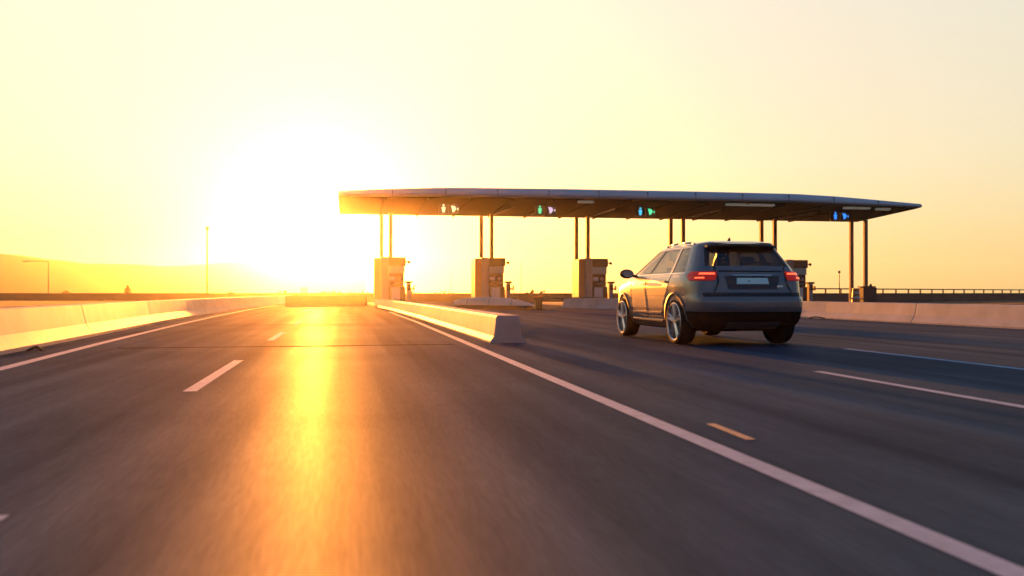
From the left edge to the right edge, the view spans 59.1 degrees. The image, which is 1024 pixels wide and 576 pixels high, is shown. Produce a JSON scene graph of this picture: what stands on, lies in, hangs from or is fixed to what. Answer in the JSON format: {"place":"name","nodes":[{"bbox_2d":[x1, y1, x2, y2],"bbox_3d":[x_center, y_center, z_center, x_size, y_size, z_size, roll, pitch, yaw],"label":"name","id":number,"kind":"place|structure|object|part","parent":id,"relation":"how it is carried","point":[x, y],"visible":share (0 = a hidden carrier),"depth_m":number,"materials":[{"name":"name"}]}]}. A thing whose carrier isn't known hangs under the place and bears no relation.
{"place":"outdoors","nodes":[
{"label":"outdoors","id":0,"kind":"place"},
{"bbox_2d":[0,254,366,292],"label":"hills","id":1,"kind":"structure","parent":0,"point":[17,275],"depth_m":838.36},
{"bbox_2d":[0,301,1023,575],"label":"road","id":2,"kind":"structure","parent":0,"point":[308,447],"depth_m":4.88,"materials":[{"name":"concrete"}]},
{"bbox_2d":[26,346,43,351],"bbox_3d":[-6.802,0.867,12.932,0.259,0.079,0.171,0,0,5],"label":"rubber scrap","id":3,"kind":"object","parent":2,"relation":"on","point":[37,347],"visible":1,"depth_m":12.90,"materials":[{"name":"black rubber"}]},
{"bbox_2d":[0,305,274,369],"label":"lane marking","id":4,"kind":"object","parent":2,"relation":"on","point":[41,358],"visible":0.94,"depth_m":14.17,"materials":[{"name":"paint"}]},
{"bbox_2d":[0,295,290,354],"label":"concrete barrier","id":5,"kind":"object","parent":2,"relation":"on","point":[24,328],"visible":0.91,"depth_m":17.99,"materials":[{"name":"grey concrete"}]},
{"bbox_2d":[205,227,208,292],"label":"street lamp","id":6,"kind":"object","parent":2,"relation":"on","point":[207,228],"visible":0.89,"depth_m":110.04,"materials":[{"name":"silver metal"}]},
{"bbox_2d":[184,360,242,390],"bbox_3d":[-3.082,0.892,9.505,0.115,0.001,3.620,0,0,-10],"label":"lane marking","id":7,"kind":"object","parent":2,"relation":"on","point":[197,386],"visible":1,"depth_m":9.09,"materials":[{"name":"paint"}]},
{"bbox_2d":[184,324,346,325],"bbox_3d":[-6.147,0.968,23.724,4.701,0.001,0.130,0,0,-12],"label":"road joint","id":8,"kind":"object","parent":2,"relation":"on","point":[323,324],"visible":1,"depth_m":24.02,"materials":[{"name":"black rubber"}]},
{"bbox_2d":[268,332,285,339],"bbox_3d":[-4.574,0.935,17.608,0.115,0.001,3.300,0,0,-10],"label":"lane marking","id":9,"kind":"object","parent":2,"relation":"on","point":[276,336],"visible":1,"depth_m":17.42,"materials":[{"name":"paint"}]},
{"bbox_2d":[301,287,307,292],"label":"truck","id":10,"kind":"object","parent":2,"relation":"on","point":[304,289],"visible":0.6,"depth_m":347.31,"materials":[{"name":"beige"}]},
{"bbox_2d":[161,344,454,347],"bbox_3d":[-3.463,0.918,14.254,5.151,0.001,0.130,0,0,-12],"label":"road joint","id":11,"kind":"object","parent":2,"relation":"on","point":[289,346],"visible":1,"depth_m":14.18,"materials":[{"name":"black"}]},
{"bbox_2d":[285,296,366,305],"bbox_3d":[-12.351,0.839,60.053,5.344,0.660,0.700,0,0,0],"label":"concrete barrier","id":12,"kind":"object","parent":2,"relation":"on","point":[325,300],"visible":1,"depth_m":59.85,"materials":[{"name":"grey concrete"}]},
{"bbox_2d":[367,302,377,306],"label":"pavement island","id":13,"kind":"structure","parent":2,"relation":"on","point":[371,304],"depth_m":56.08,"materials":[{"name":"concrete"}]},
{"bbox_2d":[374,257,414,301],"bbox_3d":[-7.427,-0.468,56.868,2.480,2.920,2.060,0,0,-10],"label":"toll booth","id":14,"kind":"object","parent":13,"relation":"on","point":[389,272],"visible":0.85,"depth_m":56.01,"materials":[{"name":"white metal"}]},
{"bbox_2d":[389,266,404,272],"bbox_3d":[-7.300,-1.136,56.961,0.997,0.457,1.770,0,0,-10],"label":"window","id":15,"kind":"structure","parent":14,"relation":"in","point":[392,269],"depth_m":56.12,"materials":[{"name":"grey"}]},
{"bbox_2d":[338,188,921,301],"bbox_3d":[7.647,-2.348,56.884,36.431,6.680,10.106,0,0,-10],"label":"toll canopy","id":16,"kind":"object","parent":13,"relation":"on","point":[588,204],"visible":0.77,"depth_m":54.40,"materials":[{"name":"metal"}]},
{"bbox_2d":[438,203,458,213],"bbox_3d":[-3.680,-4.614,52.524,1.190,0.620,0.165,0,0,-10],"label":"lane signal","id":17,"kind":"object","parent":16,"relation":"attached to","point":[443,208],"visible":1,"depth_m":52.45,"materials":[{"name":"black plastic"}]},
{"bbox_2d":[535,205,555,214],"bbox_3d":[1.970,-4.627,53.564,1.260,0.620,0.165,0,0,-10],"label":"lane signal","id":18,"kind":"object","parent":16,"relation":"attached to","point":[540,210],"visible":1,"depth_m":53.48,"materials":[{"name":"black plastic"}]},
{"bbox_2d":[635,206,654,216],"bbox_3d":[8.053,-4.622,54.684,1.230,0.620,0.165,0,0,-10],"label":"lane signal","id":19,"kind":"object","parent":16,"relation":"attached to","point":[644,211],"visible":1,"depth_m":54.60,"materials":[{"name":"black plastic"}]},
{"bbox_2d":[830,211,848,220],"bbox_3d":[20.652,-4.542,57.002,1.230,0.620,0.165,0,0,-10],"label":"lane signal","id":20,"kind":"object","parent":16,"relation":"attached to","point":[839,216],"visible":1,"depth_m":56.92,"materials":[{"name":"black plastic"}]},
{"bbox_2d":[374,299,524,342],"bbox_3d":[-4.079,0.804,35.599,0.827,0.470,41.516,0,0,-11],"label":"concrete barrier","id":21,"kind":"object","parent":2,"relation":"on","point":[490,327],"visible":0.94,"depth_m":18.52,"materials":[{"name":"grey concrete"}]},
{"bbox_2d":[453,297,534,309],"bbox_3d":[-0.972,0.766,45.879,5.661,0.655,0.670,0,0,44],"label":"island","id":22,"kind":"object","parent":2,"relation":"on","point":[493,303],"visible":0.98,"depth_m":45.55,"materials":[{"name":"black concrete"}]},
{"bbox_2d":[542,302,562,304],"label":"pavement island","id":23,"kind":"structure","parent":2,"relation":"on","point":[554,303],"depth_m":64.29,"materials":[{"name":"concrete"}]},
{"bbox_2d":[572,258,615,297],"bbox_3d":[5.388,-0.456,59.227,2.480,2.920,2.060,0,0,-10],"label":"toll booth","id":24,"kind":"object","parent":23,"relation":"on","point":[588,277],"visible":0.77,"depth_m":58.41,"materials":[{"name":"white plastic"}]},
{"bbox_2d":[592,267,606,273],"bbox_3d":[5.515,-1.124,59.320,0.997,0.457,1.770,0,0,-10],"label":"window","id":25,"kind":"structure","parent":24,"relation":"in","point":[595,270],"depth_m":58.47,"materials":[{"name":"grey"}]},
{"bbox_2d":[533,295,604,309],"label":"boom gate","id":26,"kind":"structure","parent":2,"relation":"on","point":[538,302],"depth_m":44.48,"materials":[{"name":"red metal"}]},
{"bbox_2d":[390,312,1023,575],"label":"lane marking","id":27,"kind":"object","parent":2,"relation":"on","point":[984,560],"visible":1,"depth_m":3.81,"materials":[{"name":"paint"}]},
{"bbox_2d":[617,238,802,343],"bbox_3d":[3.358,0.051,16.339,2.510,1.762,4.718,0,0,-10],"label":"car","id":28,"kind":"object","parent":2,"relation":"on","point":[683,293],"visible":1,"depth_m":14.37,"materials":[{"name":"paint"}]},
{"bbox_3d":[2.336,0.141,16.566,0.106,0.715,0.990,0,0,-10],"label":"door","id":29,"kind":"part","parent":28,"relation":"part of","materials":[{"name":"paint"}]},
{"bbox_3d":[2.517,-0.434,16.561,0.242,0.418,1.101,0,0,-10],"label":"door window","id":30,"kind":"part","parent":28,"relation":"part of","materials":[{"name":"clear glass"}]},
{"bbox_3d":[2.499,0.137,15.646,0.093,0.714,1.268,0,0,-10],"label":"door","id":31,"kind":"part","parent":28,"relation":"part of","materials":[{"name":"paint"}]},
{"bbox_3d":[2.668,-0.440,15.688,0.223,0.415,1.037,0,0,-10],"label":"door window","id":32,"kind":"part","parent":28,"relation":"part of","materials":[{"name":"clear glass"}]},
{"bbox_3d":[2.825,-0.445,14.851,0.228,0.415,0.613,0,0,-10],"label":"quarter window","id":33,"kind":"part","parent":28,"relation":"part of","materials":[{"name":"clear glass"}]},
{"bbox_3d":[3.705,-0.502,14.454,1.417,0.327,0.350,0,0,-10],"label":"rear window","id":34,"kind":"part","parent":28,"relation":"part of","materials":[{"name":"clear glass"}]},
{"bbox_2d":[708,423,753,439],"bbox_3d":[1.324,0.871,5.506,0.060,0.001,0.640,0,0,-9],"label":"lane marking","id":35,"kind":"object","parent":2,"relation":"on","point":[731,431],"visible":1,"depth_m":5.49,"materials":[{"name":"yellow paint"}]},
{"bbox_2d":[561,298,1023,328],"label":"concrete barrier","id":36,"kind":"object","parent":2,"relation":"on","point":[993,316],"visible":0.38,"depth_m":25.23,"materials":[{"name":"grey concrete"}]},
{"bbox_2d":[814,371,1023,407],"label":"lane marking","id":37,"kind":"object","parent":2,"relation":"on","point":[975,398],"visible":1,"depth_m":7.79,"materials":[{"name":"paint"}]},
{"bbox_2d":[848,349,1023,369],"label":"lane marking","id":38,"kind":"object","parent":2,"relation":"on","point":[941,359],"visible":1,"depth_m":11.41,"materials":[{"name":"paint"}]},
{"bbox_2d":[0,300,1023,306],"bbox_3d":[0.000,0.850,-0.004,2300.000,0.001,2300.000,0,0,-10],"label":"ground","id":39,"kind":"structure","parent":0,"point":[9,303],"depth_m":79.19,"materials":[{"name":"soil"}]},
{"bbox_2d":[22,261,48,292],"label":"street lamp","id":40,"kind":"object","parent":39,"relation":"on","point":[48,272],"visible":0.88,"depth_m":159.76,"materials":[{"name":"silver metal"}]},
{"bbox_2d":[124,285,131,292],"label":"shrub","id":41,"kind":"object","parent":39,"relation":"on","point":[127,289],"visible":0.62,"depth_m":119.66,"materials":[{"name":"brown plant"}]},
{"bbox_2d":[277,289,544,292],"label":"roadside scrub","id":42,"kind":"object","parent":39,"relation":"on","point":[531,291],"visible":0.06,"depth_m":96.04,"materials":[{"name":"green plant"}]},
{"bbox_2d":[0,288,1023,302],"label":"parapet wall","id":43,"kind":"structure","parent":39,"relation":"on","point":[824,297],"depth_m":94.05,"materials":[{"name":"concrete"}]},
{"bbox_2d":[838,271,840,292],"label":"street lamp","id":44,"kind":"object","parent":39,"relation":"on","point":[839,272],"visible":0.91,"depth_m":115.42,"materials":[{"name":"silver metal"}]},
{"bbox_2d":[0,0,1023,292],"label":"sky","id":45,"kind":"structure","parent":0,"point":[130,129],"materials":[{"name":"yellow"}]},
{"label":"pavement island","id":46,"kind":"structure","parent":0,"visible":0},
{"bbox_2d":[471,257,513,298],"bbox_3d":[-1.251,-0.462,58.005,2.480,2.920,2.060,0,0,-10],"label":"toll booth","id":47,"kind":"object","parent":46,"relation":"on","point":[487,277],"visible":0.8,"depth_m":57.17,"materials":[{"name":"white plastic"}]},
{"bbox_2d":[489,266,504,273],"bbox_3d":[-1.123,-1.130,58.098,0.997,0.457,1.770,0,0,-10],"label":"window","id":48,"kind":"structure","parent":47,"relation":"in","point":[492,269],"depth_m":57.24,"materials":[{"name":"grey"}]},
{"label":"pavement island","id":49,"kind":"structure","parent":0,"visible":0},
{"bbox_2d":[785,260,815,300],"bbox_3d":[19.156,-0.442,61.761,2.480,2.920,2.060,0,0,-10],"label":"toll booth","id":50,"kind":"object","parent":49,"relation":"on","point":[798,267],"visible":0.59,"depth_m":60.98,"materials":[{"name":"grey metal"}]},
{"bbox_2d":[793,268,806,274],"bbox_3d":[19.284,-1.110,61.855,0.997,0.457,1.770,0,0,-10],"label":"window","id":51,"kind":"structure","parent":50,"relation":"in","point":[799,271],"depth_m":61.03,"materials":[{"name":"grey"}]},
{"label":"pavement island","id":52,"kind":"structure","parent":0,"visible":0},
{"bbox_2d":[852,288,859,301],"bbox_3d":[23.536,0.518,61.881,0.553,1.000,0.553,0,0,-10],"label":"traffic drum","id":53,"kind":"object","parent":52,"relation":"on","point":[855,295],"visible":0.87,"depth_m":61.68,"materials":[{"name":"orange"}]},
{"bbox_2d":[857,284,876,301],"bbox_3d":[24.555,0.364,62.477,1.080,1.316,0.720,0,0,-10],"label":"equipment cabinet","id":54,"kind":"object","parent":52,"relation":"on","point":[868,293],"visible":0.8,"depth_m":62.20,"materials":[{"name":"grey metal"}]}
]}

